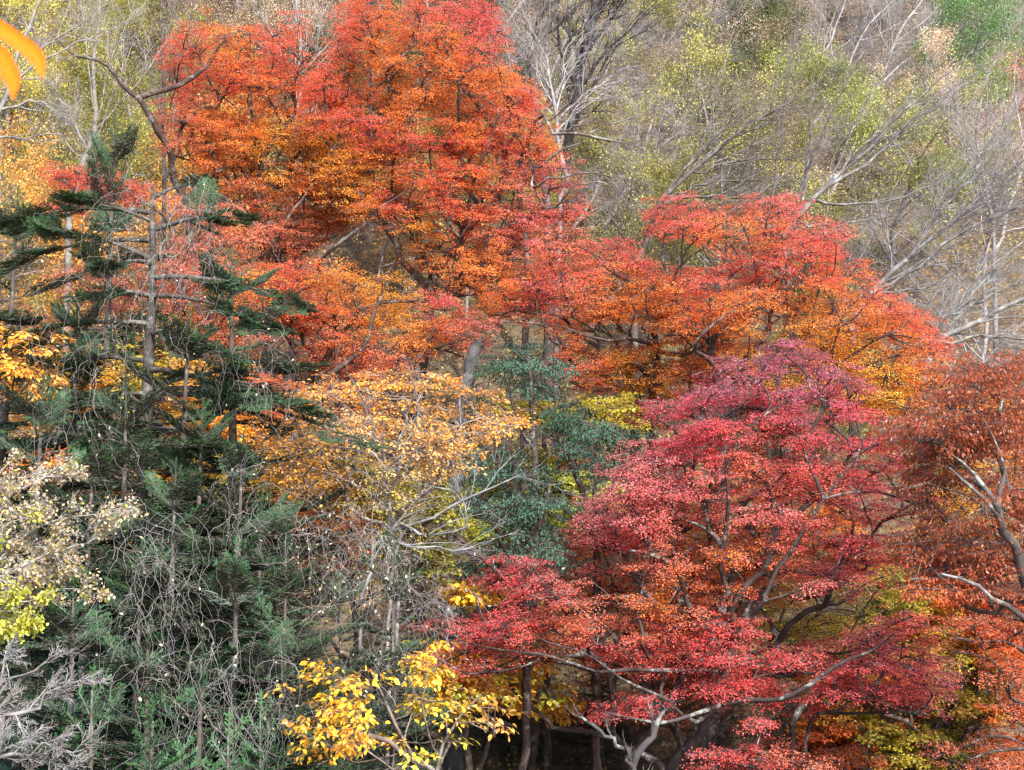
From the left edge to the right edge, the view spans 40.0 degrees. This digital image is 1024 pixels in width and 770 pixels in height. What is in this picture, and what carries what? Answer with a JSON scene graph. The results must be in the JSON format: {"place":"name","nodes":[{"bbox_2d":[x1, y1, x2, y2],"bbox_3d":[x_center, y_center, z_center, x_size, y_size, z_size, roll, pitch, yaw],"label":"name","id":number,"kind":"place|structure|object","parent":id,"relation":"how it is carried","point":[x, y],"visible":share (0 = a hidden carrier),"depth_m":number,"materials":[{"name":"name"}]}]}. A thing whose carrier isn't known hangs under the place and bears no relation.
{"place":"outdoors","nodes":[
{"label":"outdoors","id":0,"kind":"place"},
{"bbox_2d":[0,0,1023,769],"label":"hillside","id":1,"kind":"structure","parent":0,"point":[562,670],"depth_m":54.71,"materials":[{"name":"plant"}]},
{"bbox_2d":[0,20,44,98],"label":"cherry twig","id":2,"kind":"object","parent":1,"relation":"on","point":[24,46],"visible":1,"depth_m":1.14,"materials":[{"name":"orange plant"}]},
{"bbox_2d":[0,583,59,664],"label":"leafy shrub","id":3,"kind":"object","parent":1,"relation":"on","point":[25,622],"visible":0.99,"depth_m":13.32,"materials":[{"name":"yellow plant"}]},
{"bbox_2d":[0,323,75,491],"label":"broadleaf tree","id":4,"kind":"object","parent":1,"relation":"on","point":[30,372],"visible":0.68,"depth_m":23.98,"materials":[{"name":"yellow plant"}]},
{"bbox_2d":[0,0,96,177],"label":"broadleaf tree","id":5,"kind":"object","parent":1,"relation":"on","point":[8,4],"visible":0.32,"depth_m":64.28,"materials":[{"name":"yellow plant"}]},
{"bbox_2d":[0,630,112,769],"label":"bare shrub","id":6,"kind":"object","parent":1,"relation":"on","point":[9,713],"visible":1,"depth_m":12.24,"materials":[{"name":"grey plant"}]},
{"bbox_2d":[0,373,142,769],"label":"fir tree","id":7,"kind":"object","parent":1,"relation":"on","point":[13,398],"visible":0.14,"depth_m":21.87,"materials":[{"name":"green plant"}]},
{"bbox_2d":[0,448,148,610],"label":"leafy shrub","id":8,"kind":"object","parent":1,"relation":"on","point":[38,576],"visible":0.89,"depth_m":14.87,"materials":[{"name":"beige plant"}]},
{"bbox_2d":[0,568,151,769],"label":"fir tree","id":9,"kind":"object","parent":1,"relation":"on","point":[54,612],"visible":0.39,"depth_m":17.65,"materials":[{"name":"green plant"}]},
{"bbox_2d":[37,497,226,746],"bbox_3d":[-4.498,2.930,16.933,2.507,3.144,2.466,-1,-6,14],"label":"vine tangle","id":10,"kind":"object","parent":9,"relation":"hanging from","point":[156,564],"visible":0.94,"depth_m":16.86,"materials":[{"name":"grey plant"}]},
{"bbox_2d":[0,188,153,767],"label":"fir tree","id":11,"kind":"object","parent":1,"relation":"on","point":[10,318],"visible":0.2,"depth_m":30.11,"materials":[{"name":"green plant"}]},
{"bbox_2d":[39,661,114,769],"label":"fir tree","id":12,"kind":"object","parent":1,"relation":"on","point":[77,737],"visible":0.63,"depth_m":14.15,"materials":[{"name":"green plant"}]},
{"bbox_2d":[0,103,155,423],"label":"broadleaf tree","id":13,"kind":"object","parent":1,"relation":"on","point":[6,146],"visible":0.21,"depth_m":47.78,"materials":[{"name":"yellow plant"}]},
{"bbox_2d":[0,285,164,766],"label":"fir tree","id":14,"kind":"object","parent":1,"relation":"on","point":[61,316],"visible":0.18,"depth_m":27.02,"materials":[{"name":"green plant"}]},
{"bbox_2d":[0,0,166,169],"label":"bare tree","id":15,"kind":"object","parent":1,"relation":"on","point":[4,98],"visible":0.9,"depth_m":39.13,"materials":[{"name":"grey plant"}]},
{"bbox_2d":[0,14,177,257],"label":"broadleaf tree","id":16,"kind":"object","parent":1,"relation":"on","point":[141,163],"visible":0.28,"depth_m":54.91,"materials":[{"name":"yellow plant"}]},
{"bbox_2d":[1,5,206,312],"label":"broadleaf tree","id":17,"kind":"object","parent":1,"relation":"on","point":[113,104],"visible":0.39,"depth_m":54.84,"materials":[{"name":"yellow plant"}]},
{"bbox_2d":[0,433,211,769],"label":"fir tree","id":18,"kind":"object","parent":1,"relation":"on","point":[94,468],"visible":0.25,"depth_m":20.12,"materials":[{"name":"green plant"}]},
{"bbox_2d":[0,374,212,769],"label":"fir tree","id":19,"kind":"object","parent":1,"relation":"on","point":[126,453],"visible":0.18,"depth_m":22.82,"materials":[{"name":"green plant"}]},
{"bbox_2d":[2,114,220,744],"bbox_3d":[-9.841,2.881,33.885,7.925,19.372,8.565,0,-6,-3],"label":"fir tree","id":20,"kind":"object","parent":1,"relation":"on","point":[125,143],"visible":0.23,"depth_m":34.12,"materials":[{"name":"green plant"}]},
{"bbox_2d":[34,161,188,600],"bbox_3d":[-11.037,1.722,38.156,4.698,16.009,3.668,0,-6,0],"label":"maple tree","id":21,"kind":"object","parent":1,"relation":"on","point":[62,176],"visible":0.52,"depth_m":38.60,"materials":[{"name":"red plant"}]},
{"bbox_2d":[17,536,213,763],"bbox_3d":[-5.132,6.543,18.930,5.759,8.977,5.329,-4,-7,31],"label":"fir tree","id":22,"kind":"object","parent":1,"relation":"on","point":[120,585],"visible":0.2,"depth_m":19.16,"materials":[{"name":"green plant"}]},
{"bbox_2d":[35,0,196,497],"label":"bare tree","id":23,"kind":"object","parent":1,"relation":"on","point":[68,256],"visible":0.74,"depth_m":45.12,"materials":[{"name":"grey plant"}]},
{"bbox_2d":[22,601,222,769],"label":"fir tree","id":24,"kind":"object","parent":1,"relation":"on","point":[123,747],"visible":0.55,"depth_m":16.54,"materials":[{"name":"green plant"}]},
{"bbox_2d":[0,74,292,363],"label":"broadleaf tree","id":25,"kind":"object","parent":1,"relation":"on","point":[159,203],"visible":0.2,"depth_m":50.39,"materials":[{"name":"orange plant"}]},
{"bbox_2d":[13,187,290,600],"bbox_3d":[-9.331,2.939,36.004,8.030,16.258,5.058,0,-6,0],"label":"maple tree","id":26,"kind":"object","parent":1,"relation":"on","point":[223,330],"visible":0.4,"depth_m":36.13,"materials":[{"name":"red plant"}]},
{"bbox_2d":[0,342,315,618],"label":"broadleaf tree","id":27,"kind":"object","parent":1,"relation":"on","point":[112,376],"visible":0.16,"depth_m":32.30,"materials":[{"name":"orange plant"}]},
{"bbox_2d":[103,0,220,438],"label":"bare tree","id":28,"kind":"object","parent":1,"relation":"on","point":[165,173],"visible":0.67,"depth_m":47.11,"materials":[{"name":"grey plant"}]},
{"bbox_2d":[131,695,206,769],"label":"fir tree","id":29,"kind":"object","parent":1,"relation":"on","point":[172,762],"visible":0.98,"depth_m":14.77,"materials":[{"name":"green plant"}]},
{"bbox_2d":[55,397,312,750],"bbox_3d":[-5.241,5.883,23.026,7.492,11.439,6.933,-2,-6,22],"label":"fir tree","id":30,"kind":"object","parent":1,"relation":"on","point":[211,524],"visible":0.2,"depth_m":23.36,"materials":[{"name":"green plant"}]},
{"bbox_2d":[101,633,280,769],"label":"fir tree","id":31,"kind":"object","parent":1,"relation":"on","point":[138,763],"visible":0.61,"depth_m":15.74,"materials":[{"name":"green plant"}]},
{"bbox_2d":[96,588,293,768],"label":"vine tangle","id":32,"kind":"object","parent":31,"relation":"hanging from","point":[196,695],"visible":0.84,"depth_m":15.64,"materials":[{"name":"grey plant"}]},
{"bbox_2d":[73,0,313,244],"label":"broadleaf tree","id":33,"kind":"object","parent":1,"relation":"on","point":[150,80],"visible":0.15,"depth_m":57.77,"materials":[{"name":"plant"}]},
{"bbox_2d":[0,172,390,710],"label":"fir tree","id":34,"kind":"object","parent":1,"relation":"on","point":[38,225],"visible":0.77,"depth_m":25.16,"materials":[{"name":"green plant"}]},
{"bbox_2d":[65,43,279,383],"bbox_3d":[-6.104,-2.956,25.342,3.660,6.408,4.155,2,-6,-18],"label":"vine tangle","id":35,"kind":"object","parent":34,"relation":"hanging from","point":[160,246],"visible":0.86,"depth_m":24.91,"materials":[{"name":"grey plant"}]},
{"bbox_2d":[98,457,299,769],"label":"fir tree","id":36,"kind":"object","parent":1,"relation":"on","point":[175,492],"visible":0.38,"depth_m":19.67,"materials":[{"name":"green plant"}]},
{"bbox_2d":[1,309,399,769],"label":"fir tree","id":37,"kind":"object","parent":1,"relation":"on","point":[192,345],"visible":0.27,"depth_m":23.69,"materials":[{"name":"green plant"}]},
{"bbox_2d":[42,6,381,545],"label":"maple tree","id":38,"kind":"object","parent":1,"relation":"on","point":[251,131],"visible":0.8,"depth_m":43.00,"materials":[{"name":"orange plant"}]},
{"bbox_2d":[124,532,337,769],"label":"fir tree","id":39,"kind":"object","parent":1,"relation":"on","point":[239,585],"visible":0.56,"depth_m":18.00,"materials":[{"name":"green plant"}]},
{"bbox_2d":[197,425,563,700],"bbox_3d":[-2.103,2.683,19.665,4.037,4.136,4.644,5,-8,-39],"label":"vine tangle","id":40,"kind":"object","parent":39,"relation":"hanging from","point":[369,577],"visible":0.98,"depth_m":19.77,"materials":[{"name":"grey plant"}]},
{"bbox_2d":[62,129,418,502],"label":"broadleaf tree","id":41,"kind":"object","parent":1,"relation":"on","point":[279,269],"visible":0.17,"depth_m":45.81,"materials":[{"name":"orange plant"}]},
{"bbox_2d":[151,482,332,768],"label":"fir tree","id":42,"kind":"object","parent":1,"relation":"on","point":[242,606],"visible":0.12,"depth_m":23.76,"materials":[{"name":"green plant"}]},
{"bbox_2d":[139,429,373,769],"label":"fir tree","id":43,"kind":"object","parent":1,"relation":"on","point":[234,455],"visible":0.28,"depth_m":20.72,"materials":[{"name":"green plant"}]},
{"bbox_2d":[59,248,467,769],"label":"fir tree","id":44,"kind":"object","parent":1,"relation":"on","point":[232,433],"visible":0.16,"depth_m":27.05,"materials":[{"name":"green plant"}]},
{"bbox_2d":[210,597,340,769],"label":"fir tree","id":45,"kind":"object","parent":1,"relation":"on","point":[270,653],"visible":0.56,"depth_m":17.74,"materials":[{"name":"green plant"}]},
{"bbox_2d":[164,0,416,213],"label":"broadleaf tree","id":46,"kind":"object","parent":1,"relation":"on","point":[273,13],"visible":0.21,"depth_m":62.35,"materials":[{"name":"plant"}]},
{"bbox_2d":[219,514,368,769],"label":"fir tree","id":47,"kind":"object","parent":1,"relation":"on","point":[306,648],"visible":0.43,"depth_m":19.62,"materials":[{"name":"green plant"}]},
{"bbox_2d":[187,457,487,757],"bbox_3d":[-3.737,6.819,29.331,6.549,10.895,4.674,0,-6,0],"label":"broadleaf shrub","id":48,"kind":"object","parent":1,"relation":"on","point":[429,555],"visible":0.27,"depth_m":29.44,"materials":[{"name":"yellow plant"}]},
{"bbox_2d":[198,248,502,690],"bbox_3d":[-4.626,2.683,38.914,8.802,13.174,6.401,0,-6,0],"label":"maple tree","id":49,"kind":"object","parent":1,"relation":"on","point":[359,348],"visible":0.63,"depth_m":38.17,"materials":[{"name":"orange plant"}]},
{"bbox_2d":[301,571,426,769],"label":"fir tree","id":50,"kind":"object","parent":1,"relation":"on","point":[377,752],"visible":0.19,"depth_m":23.64,"materials":[{"name":"green plant"}]},
{"bbox_2d":[240,363,538,762],"bbox_3d":[-2.426,5.776,26.583,6.006,12.844,5.524,0,-6,0],"label":"broadleaf shrub","id":51,"kind":"object","parent":1,"relation":"on","point":[415,436],"visible":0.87,"depth_m":26.25,"materials":[{"name":"orange plant"}]},
{"bbox_2d":[264,650,522,769],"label":"magnolia tree","id":52,"kind":"object","parent":1,"relation":"on","point":[421,703],"visible":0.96,"depth_m":17.53,"materials":[{"name":"yellow plant"}]},
{"bbox_2d":[332,530,463,769],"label":"fir tree","id":53,"kind":"object","parent":1,"relation":"on","point":[412,731],"visible":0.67,"depth_m":21.56,"materials":[{"name":"green plant"}]},
{"bbox_2d":[245,352,553,754],"bbox_3d":[-2.208,5.595,24.913,5.913,12.544,2.053,0,-6,4],"label":"bare shrub","id":54,"kind":"object","parent":1,"relation":"on","point":[365,412],"visible":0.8,"depth_m":25.49,"materials":[{"name":"grey plant"}]},
{"bbox_2d":[261,0,537,161],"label":"broadleaf tree","id":55,"kind":"object","parent":1,"relation":"on","point":[363,76],"visible":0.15,"depth_m":62.21,"materials":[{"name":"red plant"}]},
{"bbox_2d":[354,110,499,317],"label":"broadleaf tree","id":56,"kind":"object","parent":1,"relation":"on","point":[419,189],"visible":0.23,"depth_m":53.45,"materials":[{"name":"orange plant"}]},
{"bbox_2d":[288,0,592,624],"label":"maple tree","id":57,"kind":"object","parent":1,"relation":"on","point":[458,146],"visible":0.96,"depth_m":41.88,"materials":[{"name":"orange plant"}]},
{"bbox_2d":[333,92,585,327],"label":"broadleaf tree","id":58,"kind":"object","parent":1,"relation":"on","point":[554,199],"visible":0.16,"depth_m":54.19,"materials":[{"name":"orange plant"}]},
{"bbox_2d":[443,333,483,769],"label":"bare tree","id":59,"kind":"object","parent":1,"relation":"on","point":[453,759],"visible":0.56,"depth_m":34.55,"materials":[{"name":"grey plant"}]},
{"bbox_2d":[354,432,592,769],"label":"bare shrub","id":60,"kind":"object","parent":1,"relation":"on","point":[460,502],"visible":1,"depth_m":23.87,"materials":[{"name":"grey plant"}]},
{"bbox_2d":[397,581,586,769],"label":"magnolia tree","id":61,"kind":"object","parent":1,"relation":"on","point":[468,600],"visible":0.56,"depth_m":31.12,"materials":[{"name":"yellow plant"}]},
{"bbox_2d":[429,445,584,769],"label":"broadleaf tree","id":62,"kind":"object","parent":1,"relation":"on","point":[516,504],"visible":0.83,"depth_m":30.63,"materials":[{"name":"green plant"}]},
{"bbox_2d":[0,0,1023,769],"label":"undergrowth","id":63,"kind":"object","parent":1,"relation":"on","point":[834,14],"visible":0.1,"depth_m":58.18,"materials":[{"name":"brown plant"}]},
{"bbox_2d":[451,340,582,769],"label":"cypress tree","id":64,"kind":"object","parent":1,"relation":"on","point":[530,388],"visible":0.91,"depth_m":34.90,"materials":[{"name":"green plant"}]},
{"bbox_2d":[434,649,602,767],"bbox_3d":[0.046,8.501,37.325,4.387,3.116,4.060,2,-6,-21],"label":"fir tree","id":65,"kind":"object","parent":1,"relation":"on","point":[514,745],"visible":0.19,"depth_m":36.87,"materials":[{"name":"green plant"}]},
{"bbox_2d":[467,0,590,400],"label":"bare tree","id":66,"kind":"object","parent":1,"relation":"on","point":[547,344],"visible":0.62,"depth_m":51.35,"materials":[{"name":"grey plant"}]},
{"bbox_2d":[434,390,651,769],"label":"broadleaf tree","id":67,"kind":"object","parent":1,"relation":"on","point":[546,733],"visible":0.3,"depth_m":36.35,"materials":[{"name":"yellow plant"}]},
{"bbox_2d":[477,0,696,206],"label":"bare tree","id":68,"kind":"object","parent":1,"relation":"on","point":[637,31],"visible":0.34,"depth_m":62.14,"materials":[{"name":"grey plant"}]},
{"bbox_2d":[495,0,686,542],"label":"bare tree","id":69,"kind":"object","parent":1,"relation":"on","point":[555,107],"visible":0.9,"depth_m":45.23,"materials":[{"name":"grey plant"}]},
{"bbox_2d":[531,393,659,769],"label":"cypress tree","id":70,"kind":"object","parent":1,"relation":"on","point":[576,427],"visible":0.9,"depth_m":31.71,"materials":[{"name":"green plant"}]},
{"bbox_2d":[460,216,738,692],"bbox_3d":[2.987,1.746,39.915,8.886,13.795,6.628,0,-6,0],"label":"maple tree","id":71,"kind":"object","parent":1,"relation":"on","point":[653,379],"visible":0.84,"depth_m":39.34,"materials":[{"name":"orange plant"}]},
{"bbox_2d":[498,58,705,617],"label":"bare tree","id":72,"kind":"object","parent":1,"relation":"on","point":[525,334],"visible":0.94,"depth_m":40.60,"materials":[{"name":"grey plant"}]},
{"bbox_2d":[538,666,672,769],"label":"fir tree","id":73,"kind":"object","parent":1,"relation":"on","point":[620,730],"visible":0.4,"depth_m":37.05,"materials":[{"name":"green plant"}]},
{"bbox_2d":[531,0,688,322],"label":"bare tree","id":74,"kind":"object","parent":1,"relation":"on","point":[568,140],"visible":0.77,"depth_m":55.31,"materials":[{"name":"grey plant"}]},
{"bbox_2d":[566,131,729,414],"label":"broadleaf tree","id":75,"kind":"object","parent":1,"relation":"on","point":[676,250],"visible":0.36,"depth_m":47.79,"materials":[{"name":"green plant"}]},
{"bbox_2d":[536,0,771,259],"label":"broadleaf tree","id":76,"kind":"object","parent":1,"relation":"on","point":[586,143],"visible":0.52,"depth_m":59.05,"materials":[{"name":"green plant"}]},
{"bbox_2d":[558,35,786,326],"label":"bare tree","id":77,"kind":"object","parent":1,"relation":"on","point":[624,207],"visible":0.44,"depth_m":53.04,"materials":[{"name":"grey plant"}]},
{"bbox_2d":[400,337,969,769],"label":"maple tree","id":78,"kind":"object","parent":1,"relation":"on","point":[745,688],"visible":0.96,"depth_m":28.89,"materials":[{"name":"red plant"}]},
{"bbox_2d":[590,0,782,224],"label":"bare tree","id":79,"kind":"object","parent":1,"relation":"on","point":[650,127],"visible":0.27,"depth_m":62.19,"materials":[{"name":"grey plant"}]},
{"bbox_2d":[600,0,826,204],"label":"broadleaf tree","id":80,"kind":"object","parent":1,"relation":"on","point":[650,58],"visible":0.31,"depth_m":65.26,"materials":[{"name":"green plant"}]},
{"bbox_2d":[590,22,842,304],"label":"broadleaf tree","id":81,"kind":"object","parent":1,"relation":"on","point":[696,54],"visible":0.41,"depth_m":54.18,"materials":[{"name":"green plant"}]},
{"bbox_2d":[525,461,924,769],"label":"maple tree","id":82,"kind":"object","parent":1,"relation":"on","point":[803,625],"visible":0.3,"depth_m":33.19,"materials":[{"name":"red plant"}]},
{"bbox_2d":[657,0,813,169],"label":"broadleaf tree","id":83,"kind":"object","parent":1,"relation":"on","point":[774,7],"visible":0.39,"depth_m":69.57,"materials":[{"name":"green plant"}]},
{"bbox_2d":[630,21,899,580],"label":"bare tree","id":84,"kind":"object","parent":1,"relation":"on","point":[675,183],"visible":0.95,"depth_m":42.98,"materials":[{"name":"grey plant"}]},
{"bbox_2d":[679,39,892,279],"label":"broadleaf tree","id":85,"kind":"object","parent":1,"relation":"on","point":[808,140],"visible":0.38,"depth_m":56.68,"materials":[{"name":"green plant"}]},
{"bbox_2d":[691,248,889,503],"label":"broadleaf tree","id":86,"kind":"object","parent":1,"relation":"on","point":[817,309],"visible":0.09,"depth_m":45.42,"materials":[{"name":"orange plant"}]},
{"bbox_2d":[622,189,972,769],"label":"maple tree","id":87,"kind":"object","parent":1,"relation":"on","point":[694,328],"visible":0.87,"depth_m":36.62,"materials":[{"name":"orange plant"}]},
{"bbox_2d":[722,112,932,309],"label":"bare tree","id":88,"kind":"object","parent":1,"relation":"on","point":[864,229],"visible":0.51,"depth_m":54.57,"materials":[{"name":"grey plant"}]},
{"bbox_2d":[762,0,909,492],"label":"bare tree","id":89,"kind":"object","parent":1,"relation":"on","point":[769,451],"visible":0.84,"depth_m":46.95,"materials":[{"name":"grey plant"}]},
{"bbox_2d":[756,28,1023,282],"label":"broadleaf tree","id":90,"kind":"object","parent":1,"relation":"on","point":[869,126],"visible":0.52,"depth_m":57.43,"materials":[{"name":"green plant"}]},
{"bbox_2d":[780,0,1023,493],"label":"bare tree","id":91,"kind":"object","parent":1,"relation":"on","point":[834,179],"visible":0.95,"depth_m":47.06,"materials":[{"name":"grey plant"}]},
{"bbox_2d":[785,569,1023,769],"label":"maple tree","id":92,"kind":"object","parent":1,"relation":"on","point":[906,731],"visible":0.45,"depth_m":34.22,"materials":[{"name":"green plant"}]},
{"bbox_2d":[798,609,1023,769],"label":"maple tree","id":93,"kind":"object","parent":1,"relation":"on","point":[847,764],"visible":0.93,"depth_m":31.19,"materials":[{"name":"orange plant"}]},
{"bbox_2d":[842,98,1023,390],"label":"bare tree","id":94,"kind":"object","parent":1,"relation":"on","point":[983,306],"visible":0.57,"depth_m":50.81,"materials":[{"name":"grey plant"}]},
{"bbox_2d":[848,349,1023,632],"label":"maple tree","id":95,"kind":"object","parent":1,"relation":"on","point":[939,443],"visible":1,"depth_m":26.14,"materials":[{"name":"red plant"}]},
{"bbox_2d":[848,100,1023,535],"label":"bare tree","id":96,"kind":"object","parent":1,"relation":"on","point":[916,250],"visible":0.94,"depth_m":44.65,"materials":[{"name":"grey plant"}]},
{"bbox_2d":[855,19,1023,220],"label":"broadleaf tree","id":97,"kind":"object","parent":1,"relation":"on","point":[932,46],"visible":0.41,"depth_m":63.20,"materials":[{"name":"beige plant"}]},
{"bbox_2d":[857,164,1023,469],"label":"bare tree","id":98,"kind":"object","parent":1,"relation":"on","point":[932,299],"visible":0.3,"depth_m":47.78,"materials":[{"name":"grey plant"}]},
{"bbox_2d":[891,371,1023,765],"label":"maple tree","id":99,"kind":"object","parent":1,"relation":"on","point":[963,506],"visible":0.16,"depth_m":36.45,"materials":[{"name":"orange plant"}]},
{"bbox_2d":[905,0,1023,364],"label":"bare tree","id":100,"kind":"object","parent":1,"relation":"on","point":[960,136],"visible":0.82,"depth_m":53.20,"materials":[{"name":"grey plant"}]},
{"bbox_2d":[907,0,1023,148],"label":"broadleaf tree","id":101,"kind":"object","parent":1,"relation":"on","point":[995,18],"visible":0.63,"depth_m":67.87,"materials":[{"name":"green plant"}]},
{"bbox_2d":[917,234,1023,619],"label":"bare tree","id":102,"kind":"object","parent":1,"relation":"on","point":[953,311],"visible":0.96,"depth_m":41.38,"materials":[{"name":"grey plant"}]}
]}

